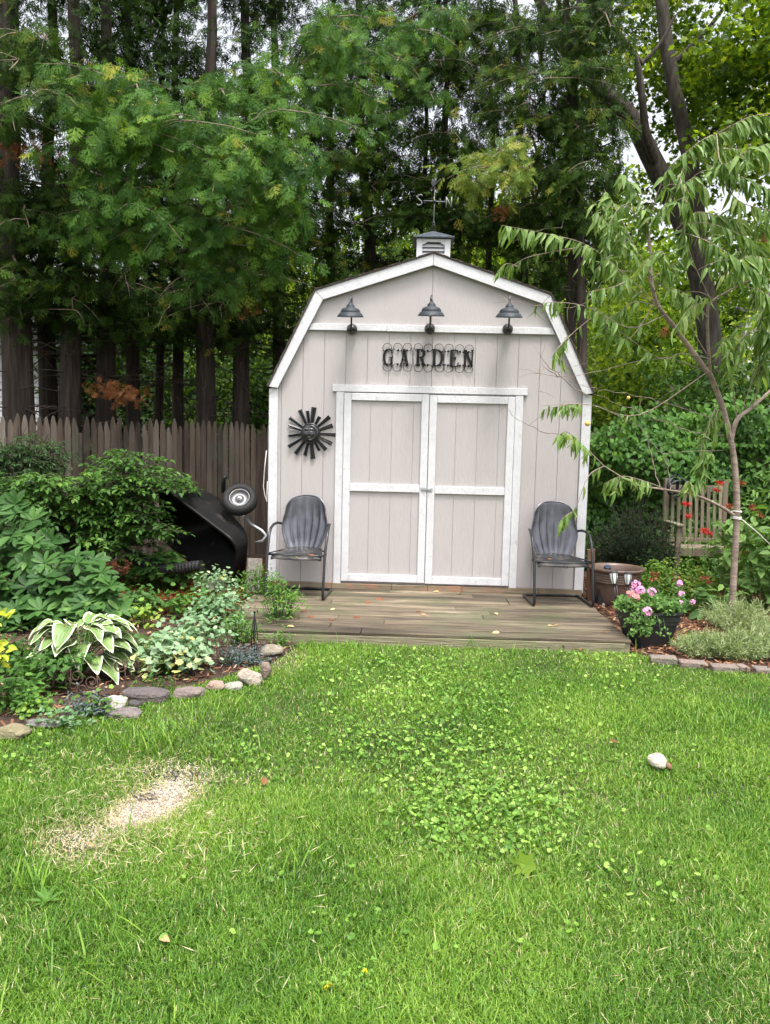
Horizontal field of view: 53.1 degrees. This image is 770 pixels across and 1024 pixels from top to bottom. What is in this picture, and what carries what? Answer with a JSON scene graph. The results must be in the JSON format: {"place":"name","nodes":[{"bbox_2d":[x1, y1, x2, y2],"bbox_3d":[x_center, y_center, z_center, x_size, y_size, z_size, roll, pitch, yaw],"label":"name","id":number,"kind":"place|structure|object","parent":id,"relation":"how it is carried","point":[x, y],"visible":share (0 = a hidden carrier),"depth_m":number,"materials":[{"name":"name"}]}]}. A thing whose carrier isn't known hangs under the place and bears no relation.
{"place":"outdoors","nodes":[
{"label":"outdoors","id":0,"kind":"place"},
{"bbox_2d":[1,289,254,465],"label":"broadleaf tree","id":1,"kind":"object","parent":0,"point":[145,415],"visible":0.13,"depth_m":14.20,"materials":[{"name":"plant"}]},
{"bbox_2d":[105,519,265,569],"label":"woodland floor","id":2,"kind":"structure","parent":0,"point":[259,556],"depth_m":9.84,"materials":[{"name":"brown soil"}]},
{"bbox_2d":[0,0,135,456],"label":"cedar tree","id":3,"kind":"object","parent":2,"relation":"on","point":[17,365],"visible":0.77,"depth_m":8.44,"materials":[{"name":"green plant"}]},
{"bbox_2d":[0,0,179,495],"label":"cedar tree","id":4,"kind":"object","parent":2,"relation":"on","point":[70,382],"visible":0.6,"depth_m":9.04,"materials":[{"name":"green plant"}]},
{"bbox_2d":[0,0,193,455],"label":"cedar tree","id":5,"kind":"object","parent":2,"relation":"on","point":[48,397],"visible":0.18,"depth_m":9.69,"materials":[{"name":"green plant"}]},
{"bbox_2d":[0,0,228,481],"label":"cedar tree","id":6,"kind":"object","parent":2,"relation":"on","point":[107,146],"visible":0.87,"depth_m":7.65,"materials":[{"name":"green plant"}]},
{"bbox_2d":[20,0,234,471],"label":"cedar tree","id":7,"kind":"object","parent":2,"relation":"on","point":[132,356],"visible":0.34,"depth_m":9.79,"materials":[{"name":"green plant"}]},
{"bbox_2d":[87,0,230,520],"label":"cedar tree","id":8,"kind":"object","parent":2,"relation":"on","point":[159,397],"visible":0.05,"depth_m":11.18,"materials":[{"name":"green plant"}]},
{"bbox_2d":[82,416,268,562],"bbox_3d":[-2.292,-0.291,9.766,3.041,1.751,0.154,-2,6,-30],"label":"picket fence","id":9,"kind":"object","parent":2,"relation":"on","point":[205,464],"visible":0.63,"depth_m":9.65,"materials":[{"name":"brown wood"}]},
{"bbox_2d":[85,0,287,471],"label":"cedar tree","id":10,"kind":"object","parent":2,"relation":"on","point":[178,399],"visible":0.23,"depth_m":9.96,"materials":[{"name":"green plant"}]},
{"bbox_2d":[76,0,388,460],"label":"cedar tree","id":11,"kind":"object","parent":2,"relation":"on","point":[216,231],"visible":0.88,"depth_m":7.63,"materials":[{"name":"green plant"}]},
{"bbox_2d":[147,0,338,544],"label":"cedar tree","id":12,"kind":"object","parent":2,"relation":"on","point":[240,396],"visible":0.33,"depth_m":10.03,"materials":[{"name":"green plant"}]},
{"bbox_2d":[196,0,438,464],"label":"cedar tree","id":13,"kind":"object","parent":2,"relation":"on","point":[328,33],"visible":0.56,"depth_m":8.95,"materials":[{"name":"green plant"}]},
{"bbox_2d":[264,0,415,371],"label":"cedar tree","id":14,"kind":"object","parent":2,"relation":"on","point":[354,196],"visible":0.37,"depth_m":10.53,"materials":[{"name":"green plant"}]},
{"bbox_2d":[308,0,479,285],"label":"cedar tree","id":15,"kind":"object","parent":2,"relation":"on","point":[379,159],"visible":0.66,"depth_m":10.26,"materials":[{"name":"green plant"}]},
{"bbox_2d":[351,0,503,273],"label":"cedar tree","id":16,"kind":"object","parent":2,"relation":"on","point":[415,185],"visible":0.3,"depth_m":10.76,"materials":[{"name":"green plant"}]},
{"bbox_2d":[358,0,545,267],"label":"cedar tree","id":17,"kind":"object","parent":2,"relation":"on","point":[462,218],"visible":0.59,"depth_m":10.44,"materials":[{"name":"green plant"}]},
{"bbox_2d":[420,0,540,283],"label":"cedar tree","id":18,"kind":"object","parent":2,"relation":"on","point":[487,99],"visible":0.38,"depth_m":10.60,"materials":[{"name":"green plant"}]},
{"bbox_2d":[421,0,631,304],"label":"cedar tree","id":19,"kind":"object","parent":2,"relation":"on","point":[521,174],"visible":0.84,"depth_m":9.61,"materials":[{"name":"green plant"}]},
{"bbox_2d":[515,0,640,368],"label":"cedar tree","id":20,"kind":"object","parent":2,"relation":"on","point":[572,136],"visible":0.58,"depth_m":9.61,"materials":[{"name":"green plant"}]},
{"bbox_2d":[536,0,661,421],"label":"cedar tree","id":21,"kind":"object","parent":2,"relation":"on","point":[607,120],"visible":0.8,"depth_m":9.41,"materials":[{"name":"green plant"}]},
{"bbox_2d":[532,0,769,405],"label":"maple tree","id":22,"kind":"object","parent":2,"relation":"on","point":[698,71],"visible":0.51,"depth_m":12.12,"materials":[{"name":"green plant"}]},
{"bbox_2d":[592,336,769,434],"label":"broadleaf tree","id":23,"kind":"object","parent":2,"relation":"on","point":[705,395],"visible":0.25,"depth_m":11.15,"materials":[{"name":"plant"}]},
{"bbox_2d":[184,334,288,479],"bbox_3d":[-2.073,-1.931,14.813,4.384,4.162,4.323,1,5,1],"label":"broadleaf tree","id":24,"kind":"object","parent":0,"point":[258,393],"visible":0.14,"depth_m":14.25,"materials":[{"name":"green plant"}]},
{"bbox_2d":[225,243,342,381],"bbox_3d":[-2.845,-4.826,23.173,4.891,8.305,5.269,4,6,26],"label":"broadleaf tree","id":25,"kind":"object","parent":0,"point":[294,283],"visible":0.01,"depth_m":22.08,"materials":[{"name":"green plant"}]},
{"bbox_2d":[0,478,769,1023],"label":"ground","id":26,"kind":"structure","parent":0,"point":[202,782],"depth_m":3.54,"materials":[{"name":"plant"}]},
{"bbox_2d":[0,723,31,740],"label":"edging rock","id":27,"kind":"object","parent":26,"relation":"on","point":[17,731],"visible":0.89,"depth_m":3.84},
{"bbox_2d":[0,317,170,463],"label":"neighbour house","id":28,"kind":"structure","parent":26,"relation":"on","point":[35,360],"depth_m":13.45,"materials":[{"name":"white plastic"}]},
{"bbox_2d":[73,684,125,720],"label":"leafy weed","id":29,"kind":"object","parent":26,"relation":"on","point":[111,686],"visible":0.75,"depth_m":4.17,"materials":[{"name":"green plant"}]},
{"bbox_2d":[107,707,141,720],"bbox_3d":[-1.420,1.101,4.211,0.172,0.058,0.141,1,5,1],"label":"edging rock","id":30,"kind":"object","parent":26,"relation":"on","point":[127,712],"visible":0.85,"depth_m":4.17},
{"bbox_2d":[29,758,236,865],"bbox_3d":[-1.035,1.206,3.284,0.620,0.029,1.134,3,6,21],"label":"pale grit","id":31,"kind":"object","parent":26,"relation":"on","point":[159,800],"visible":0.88,"depth_m":3.18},
{"bbox_2d":[121,687,170,703],"bbox_3d":[-1.395,1.066,4.482,0.276,0.073,0.141,1,5,1],"label":"edging rock","id":32,"kind":"object","parent":26,"relation":"on","point":[151,694],"visible":0.9,"depth_m":4.43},
{"bbox_2d":[0,569,297,726],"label":"flower bed","id":33,"kind":"object","parent":26,"relation":"on","point":[7,718],"visible":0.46,"depth_m":4.94,"materials":[{"name":"soil"}]},
{"bbox_2d":[0,608,17,667],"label":"lime leaved plant","id":34,"kind":"object","parent":33,"relation":"on","point":[4,642],"visible":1,"depth_m":4.08,"materials":[{"name":"yellow plant"}]},
{"bbox_2d":[0,627,45,676],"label":"dark cover","id":35,"kind":"object","parent":33,"relation":"on","point":[5,670],"visible":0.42,"depth_m":4.85,"materials":[{"name":"green plant"}]},
{"bbox_2d":[0,668,50,713],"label":"leafy weed","id":36,"kind":"object","parent":33,"relation":"on","point":[14,683],"visible":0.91,"depth_m":4.25,"materials":[{"name":"green plant"}]},
{"bbox_2d":[0,686,75,719],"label":"leafy weed","id":37,"kind":"object","parent":33,"relation":"on","point":[37,700],"visible":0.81,"depth_m":4.16,"materials":[{"name":"green plant"}]},
{"bbox_2d":[0,425,81,575],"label":"leaved shrub","id":38,"kind":"object","parent":33,"relation":"on","point":[31,458],"visible":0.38,"depth_m":7.78,"materials":[{"name":"green plant"}]},
{"bbox_2d":[0,413,82,498],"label":"picket fence","id":39,"kind":"object","parent":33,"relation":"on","point":[76,439],"visible":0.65,"depth_m":8.75,"materials":[{"name":"brown wood"}]},
{"bbox_2d":[6,643,98,690],"bbox_3d":[-2.004,0.922,4.572,0.450,0.356,0.481,4,6,28],"label":"stonecrop","id":40,"kind":"object","parent":33,"relation":"on","point":[52,663],"visible":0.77,"depth_m":4.54,"materials":[{"name":"green plant"}]},
{"bbox_2d":[25,696,96,733],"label":"leafy weed","id":41,"kind":"object","parent":33,"relation":"on","point":[66,721],"visible":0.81,"depth_m":4.00,"materials":[{"name":"green plant"}]},
{"bbox_2d":[0,489,139,636],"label":"rhododendron","id":42,"kind":"object","parent":33,"relation":"on","point":[35,592],"visible":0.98,"depth_m":6.16,"materials":[{"name":"green plant"}]},
{"bbox_2d":[54,682,110,719],"bbox_3d":[-1.603,1.058,4.214,0.332,0.245,0.335,4,6,25],"label":"slate heuchera","id":43,"kind":"object","parent":33,"relation":"on","point":[82,708],"visible":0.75,"depth_m":4.17,"materials":[{"name":"grey plant"}]},
{"bbox_2d":[26,612,142,684],"bbox_3d":[-1.898,0.851,4.871,0.682,0.394,0.656,-1,6,-25],"label":"hosta","id":44,"kind":"object","parent":33,"relation":"on","point":[116,642],"visible":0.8,"depth_m":4.75,"materials":[{"name":"plant"}]},
{"bbox_2d":[41,659,127,695],"bbox_3d":[-1.753,0.967,4.491,0.524,0.238,0.010,1,5,1],"label":"scroll edging","id":45,"kind":"object","parent":33,"relation":"on","point":[77,688],"visible":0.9,"depth_m":4.49,"materials":[{"name":"metal"}]},
{"bbox_2d":[0,441,203,584],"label":"layered shrub","id":46,"kind":"object","parent":33,"relation":"on","point":[87,515],"visible":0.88,"depth_m":7.21,"materials":[{"name":"green plant"}]},
{"bbox_2d":[104,583,170,615],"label":"palmate perennial","id":47,"kind":"object","parent":33,"relation":"on","point":[148,596],"visible":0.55,"depth_m":6.47,"materials":[{"name":"green plant"}]},
{"bbox_2d":[122,597,162,628],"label":"bright herb","id":48,"kind":"object","parent":33,"relation":"on","point":[143,613],"visible":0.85,"depth_m":6.10,"materials":[{"name":"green plant"}]},
{"bbox_2d":[114,544,206,593],"bbox_3d":[-2.174,0.540,7.503,0.874,0.509,0.674,3,6,19],"label":"palmate perennial","id":49,"kind":"object","parent":33,"relation":"on","point":[148,576],"visible":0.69,"depth_m":7.40,"materials":[{"name":"green plant"}]},
{"bbox_2d":[123,620,223,678],"bbox_3d":[-1.357,0.878,4.963,0.624,0.364,0.490,1,5,1],"label":"columbine","id":50,"kind":"object","parent":33,"relation":"on","point":[169,647],"visible":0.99,"depth_m":4.89,"materials":[{"name":"green plant"}]},
{"bbox_2d":[106,551,265,613],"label":"cedar litter","id":51,"kind":"object","parent":33,"relation":"on","point":[179,590],"visible":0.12,"depth_m":7.61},
{"bbox_2d":[125,550,203,574],"bbox_3d":[-2.108,0.490,7.333,0.807,0.214,0.111,3,5,15],"label":"drain pipe","id":52,"kind":"object","parent":51,"relation":"on","point":[187,566],"visible":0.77,"depth_m":7.27,"materials":[{"name":"plastic"}]},
{"bbox_2d":[156,582,219,619],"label":"palmate perennial","id":53,"kind":"object","parent":33,"relation":"on","point":[176,604],"visible":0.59,"depth_m":6.53,"materials":[{"name":"green plant"}]},
{"bbox_2d":[162,607,238,656],"bbox_3d":[-1.288,0.839,5.349,0.529,0.350,0.470,1,5,1],"label":"columbine","id":54,"kind":"object","parent":33,"relation":"on","point":[202,624],"visible":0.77,"depth_m":5.29,"materials":[{"name":"green plant"}]},
{"bbox_2d":[159,474,267,588],"bbox_3d":[-1.799,0.214,7.745,1.299,1.201,0.679,5,6,36],"label":"wheelbarrow","id":55,"kind":"object","parent":33,"relation":"on","point":[211,523],"visible":0.89,"depth_m":7.71,"materials":[{"name":"metal"}]},
{"bbox_2d":[182,588,253,631],"bbox_3d":[-1.307,0.773,6.062,0.581,0.348,0.494,1,5,1],"label":"columbine","id":56,"kind":"object","parent":33,"relation":"on","point":[218,603],"visible":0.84,"depth_m":5.98,"materials":[{"name":"green plant"}]},
{"bbox_2d":[191,563,244,599],"bbox_3d":[-1.554,0.651,7.110,0.598,0.388,0.419,1,5,1],"label":"columbine","id":57,"kind":"object","parent":33,"relation":"on","point":[221,587],"visible":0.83,"depth_m":7.05,"materials":[{"name":"green plant"}]},
{"bbox_2d":[208,600,267,645],"bbox_3d":[-1.091,0.822,5.689,0.480,0.334,0.428,1,5,1],"label":"leafy perennial","id":58,"kind":"object","parent":33,"relation":"on","point":[238,629],"visible":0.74,"depth_m":5.66,"materials":[{"name":"green plant"}]},
{"bbox_2d":[216,637,278,669],"bbox_3d":[-0.990,0.997,5.207,0.551,0.274,0.413,1,5,1],"label":"slate heuchera","id":59,"kind":"object","parent":33,"relation":"on","point":[249,659],"visible":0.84,"depth_m":5.19,"materials":[{"name":"grey plant"}]},
{"bbox_2d":[230,562,281,599],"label":"leafy perennial","id":60,"kind":"object","parent":33,"relation":"on","point":[256,578],"visible":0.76,"depth_m":7.07,"materials":[{"name":"green plant"}]},
{"bbox_2d":[109,780,201,836],"bbox_3d":[-0.973,1.221,3.195,0.349,0.001,0.459,4,6,27],"label":"bare patch","id":61,"kind":"object","parent":26,"relation":"on","point":[143,804],"visible":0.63,"depth_m":3.21,"materials":[{"name":"soil"}]},
{"bbox_2d":[172,686,204,699],"bbox_3d":[-1.164,1.070,4.544,0.192,0.065,0.114,1,5,1],"label":"edging rock","id":62,"kind":"object","parent":26,"relation":"on","point":[190,692],"visible":0.9,"depth_m":4.50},
{"bbox_2d":[237,668,261,686],"bbox_3d":[-0.844,1.036,4.807,0.158,0.112,0.128,1,5,1],"label":"edging rock","id":63,"kind":"object","parent":26,"relation":"on","point":[247,676],"visible":0.89,"depth_m":4.77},
{"bbox_2d":[251,571,311,623],"bbox_3d":[-0.849,0.709,6.159,0.510,0.481,0.547,1,5,1],"label":"leafy perennial","id":64,"kind":"object","parent":26,"relation":"on","point":[280,600],"visible":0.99,"depth_m":6.13,"materials":[{"name":"green plant"}]},
{"bbox_2d":[1,640,755,996],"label":"creeping ground cover","id":65,"kind":"object","parent":26,"relation":"on","point":[493,790],"visible":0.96,"depth_m":3.47,"materials":[{"name":"green plant"}]},
{"bbox_2d":[1,726,763,1019],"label":"dry straw","id":66,"kind":"object","parent":26,"relation":"on","point":[121,818],"visible":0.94,"depth_m":2.96,"materials":[{"name":"plant"}]},
{"bbox_2d":[320,147,492,278],"bbox_3d":[0.778,-6.438,25.755,7.122,11.212,6.826,1,5,1],"label":"broadleaf tree","id":67,"kind":"object","parent":26,"relation":"on","point":[405,245],"visible":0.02,"depth_m":25.13,"materials":[{"name":"green plant"}]},
{"bbox_2d":[220,587,630,652],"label":"wooden deck","id":68,"kind":"structure","parent":26,"relation":"on","point":[519,621],"depth_m":6.19,"materials":[{"name":"wood"}]},
{"bbox_2d":[264,495,331,599],"bbox_3d":[-0.780,0.309,7.123,0.557,0.905,0.569,2,5,5],"label":"metal lawn chair","id":69,"kind":"object","parent":68,"relation":"on","point":[306,525],"visible":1,"depth_m":7.31,"materials":[{"name":"metal"}]},
{"bbox_2d":[523,501,594,606],"bbox_3d":[1.588,0.370,7.061,0.557,0.905,0.569,1,5,-2],"label":"metal lawn chair","id":70,"kind":"object","parent":68,"relation":"on","point":[546,541],"visible":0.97,"depth_m":7.25,"materials":[{"name":"metal"}]},
{"bbox_2d":[266,231,594,595],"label":"garden shed","id":71,"kind":"structure","parent":26,"relation":"on","point":[424,480],"depth_m":7.33,"materials":[{"name":"paint"}]},
{"bbox_2d":[287,407,335,458],"bbox_3d":[-0.700,-0.751,7.328,0.465,0.496,0.049,1,5,1],"label":"sun plaque","id":72,"kind":"object","parent":71,"relation":"attached to","point":[310,433],"visible":1,"depth_m":7.34,"materials":[{"name":"black metal"}]},
{"bbox_2d":[337,295,363,334],"bbox_3d":[-0.313,-1.820,7.063,0.242,0.337,0.337,1,5,1],"label":"wall lamp","id":73,"kind":"object","parent":71,"relation":"attached to","point":[350,310],"visible":1,"depth_m":6.96,"materials":[{"name":"black metal"}]},
{"bbox_2d":[341,393,429,582],"bbox_3d":[0.013,-0.222,7.374,0.838,1.804,0.044,1,5,1],"label":"door","id":74,"kind":"structure","parent":71,"relation":"in","point":[385,438],"depth_m":7.37,"materials":[{"name":"paint"}]},
{"bbox_2d":[383,343,473,372],"bbox_3d":[0.406,-1.453,7.262,0.860,0.269,0.021,1,5,1],"label":"garden sign","id":75,"kind":"object","parent":71,"relation":"attached to","point":[452,361],"visible":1,"depth_m":7.26,"materials":[{"name":"black metal"}]},
{"bbox_2d":[418,295,443,333],"bbox_3d":[0.422,-1.817,7.042,0.242,0.331,0.337,1,5,1],"label":"wall lamp","id":76,"kind":"object","parent":71,"relation":"attached to","point":[430,309],"visible":1,"depth_m":6.94,"materials":[{"name":"black metal"}]},
{"bbox_2d":[425,395,515,585],"bbox_3d":[0.806,-0.195,7.348,0.805,1.804,0.056,1,5,1],"label":"door","id":77,"kind":"structure","parent":71,"relation":"in","point":[471,446],"depth_m":7.35,"materials":[{"name":"paint"}]},
{"bbox_2d":[496,295,521,334],"bbox_3d":[1.125,-1.810,7.023,0.242,0.335,0.337,1,5,1],"label":"wall lamp","id":78,"kind":"object","parent":71,"relation":"attached to","point":[509,311],"visible":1,"depth_m":6.93,"materials":[{"name":"black metal"}]},
{"bbox_2d":[407,185,544,287],"bbox_3d":[2.243,-5.109,23.005,5.380,9.136,5.796,4,6,25],"label":"broadleaf tree","id":79,"kind":"object","parent":26,"relation":"on","point":[501,261],"visible":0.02,"depth_m":21.81,"materials":[{"name":"plant"}]},
{"bbox_2d":[510,849,535,877],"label":"maple leaf","id":80,"kind":"object","parent":26,"relation":"on","point":[524,860],"visible":1,"depth_m":2.73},
{"bbox_2d":[479,180,661,372],"bbox_3d":[5.423,-5.750,23.984,6.113,10.381,6.586,-3,7,-37],"label":"broadleaf tree","id":81,"kind":"object","parent":26,"relation":"on","point":[629,228],"visible":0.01,"depth_m":22.47,"materials":[{"name":"green plant"}]},
{"bbox_2d":[529,266,684,421],"bbox_3d":[3.987,-3.003,19.062,5.353,5.745,5.347,-1,6,-22],"label":"broadleaf tree","id":82,"kind":"object","parent":26,"relation":"on","point":[600,336],"visible":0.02,"depth_m":18.07,"materials":[{"name":"plant"}]},
{"bbox_2d":[576,325,672,432],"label":"broadleaf tree","id":83,"kind":"object","parent":26,"relation":"on","point":[597,359],"visible":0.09,"depth_m":13.90,"materials":[{"name":"plant"}]},
{"bbox_2d":[542,158,718,415],"bbox_3d":[8.057,-6.058,25.730,6.610,10.796,7.090,1,5,1],"label":"broadleaf tree","id":84,"kind":"object","parent":26,"relation":"on","point":[665,249],"visible":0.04,"depth_m":24.21,"materials":[{"name":"plant"}]},
{"bbox_2d":[576,313,755,430],"bbox_3d":[5.272,-1.929,15.832,5.210,4.262,4.803,1,5,1],"label":"broadleaf tree","id":85,"kind":"object","parent":26,"relation":"on","point":[637,385],"visible":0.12,"depth_m":14.89,"materials":[{"name":"plant"}]},
{"bbox_2d":[583,570,769,673],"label":"flower bed","id":86,"kind":"object","parent":26,"relation":"on","point":[669,652],"visible":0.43,"depth_m":6.28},
{"bbox_2d":[0,561,769,725],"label":"mulch chips","id":87,"kind":"object","parent":86,"relation":"on","point":[696,626],"visible":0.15,"depth_m":5.78,"materials":[{"name":"wood"}]},
{"bbox_2d":[589,563,644,606],"bbox_3d":[2.229,0.717,7.441,0.524,0.380,0.524,1,5,1],"label":"ceramic pot","id":88,"kind":"object","parent":86,"relation":"on","point":[603,584],"visible":0.62,"depth_m":7.29,"materials":[{"name":"brown ceramic"}]},
{"bbox_2d":[493,113,769,620],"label":"peach tree","id":89,"kind":"object","parent":86,"relation":"on","point":[758,270],"visible":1,"depth_m":5.95,"materials":[{"name":"green plant"}]},
{"bbox_2d":[584,494,691,576],"bbox_3d":[2.701,0.268,8.311,1.240,0.984,0.954,1,5,1],"label":"yew bush","id":90,"kind":"object","parent":86,"relation":"on","point":[627,547],"visible":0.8,"depth_m":8.19,"materials":[{"name":"plant"}]},
{"bbox_2d":[617,604,682,647],"bbox_3d":[2.034,0.891,5.975,0.392,0.292,0.364,0,5,-12],"label":"square planter","id":91,"kind":"object","parent":86,"relation":"on","point":[671,621],"visible":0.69,"depth_m":5.84,"materials":[{"name":"plastic"}]},
{"bbox_2d":[611,576,695,638],"bbox_3d":[2.106,0.728,5.942,0.702,0.426,0.548,1,5,1],"label":"geranium","id":92,"kind":"object","parent":91,"relation":"in","point":[637,600],"visible":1,"depth_m":5.85,"materials":[{"name":"green plant"}]},
{"bbox_2d":[584,392,769,578],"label":"leafy hedge","id":93,"kind":"object","parent":86,"relation":"on","point":[622,452],"visible":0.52,"depth_m":9.18,"materials":[{"name":"green plant"}]},
{"bbox_2d":[641,547,726,600],"bbox_3d":[2.963,0.651,7.770,0.990,0.618,0.882,1,5,1],"label":"leaved bush","id":94,"kind":"object","parent":86,"relation":"on","point":[665,584],"visible":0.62,"depth_m":7.68,"materials":[{"name":"green plant"}]},
{"bbox_2d":[682,500,713,595],"bbox_3d":[3.072,0.395,7.525,0.368,1.027,0.221,1,5,1],"label":"bee balm","id":95,"kind":"object","parent":86,"relation":"on","point":[703,531],"visible":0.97,"depth_m":7.54,"materials":[{"name":"green plant"}]},
{"bbox_2d":[669,625,730,658],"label":"grey herb","id":96,"kind":"object","parent":86,"relation":"on","point":[683,644],"visible":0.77,"depth_m":5.61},
{"bbox_2d":[660,478,743,590],"bbox_3d":[3.435,0.251,8.361,0.723,1.197,0.526,1,5,1],"label":"garden bench","id":97,"kind":"object","parent":86,"relation":"on","point":[680,531],"visible":0.51,"depth_m":8.51,"materials":[{"name":"brown wood"}]},
{"bbox_2d":[662,582,749,620],"bbox_3d":[2.908,0.828,7.053,0.759,0.353,0.568,1,5,-5],"label":"leaved perennial","id":98,"kind":"object","parent":86,"relation":"on","point":[699,598],"visible":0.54,"depth_m":6.96,"materials":[{"name":"green plant"}]},
{"bbox_2d":[694,621,769,662],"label":"grey herb","id":99,"kind":"object","parent":86,"relation":"on","point":[738,649],"visible":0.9,"depth_m":5.54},
{"bbox_2d":[696,591,769,631],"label":"grey herb","id":100,"kind":"object","parent":86,"relation":"on","point":[746,615],"visible":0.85,"depth_m":6.45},
{"bbox_2d":[706,500,769,612],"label":"leaved perennial","id":101,"kind":"object","parent":86,"relation":"on","point":[760,568],"visible":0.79,"depth_m":7.25,"materials":[{"name":"green plant"}]},
{"bbox_2d":[731,461,769,591],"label":"leaved perennial","id":102,"kind":"object","parent":86,"relation":"on","point":[760,500],"visible":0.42,"depth_m":8.17,"materials":[{"name":"green plant"}]},
{"bbox_2d":[733,612,769,659],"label":"grey herb","id":103,"kind":"object","parent":86,"relation":"on","point":[764,633],"visible":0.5,"depth_m":5.69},
{"bbox_2d":[588,246,769,412],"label":"broadleaf tree","id":104,"kind":"object","parent":26,"relation":"on","point":[654,327],"visible":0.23,"depth_m":18.88,"materials":[{"name":"plant"}]},
{"bbox_2d":[665,218,768,380],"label":"broadleaf tree","id":105,"kind":"object","parent":26,"relation":"on","point":[726,323],"visible":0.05,"depth_m":22.01,"materials":[{"name":"plant"}]},
{"bbox_2d":[19,0,769,425],"label":"sky","id":106,"kind":"structure","parent":0,"point":[636,160],"materials":[{"name":"white"}]},
{"bbox_2d":[665,292,769,432],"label":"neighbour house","id":107,"kind":"structure","parent":0,"point":[743,333],"depth_m":21.79,"materials":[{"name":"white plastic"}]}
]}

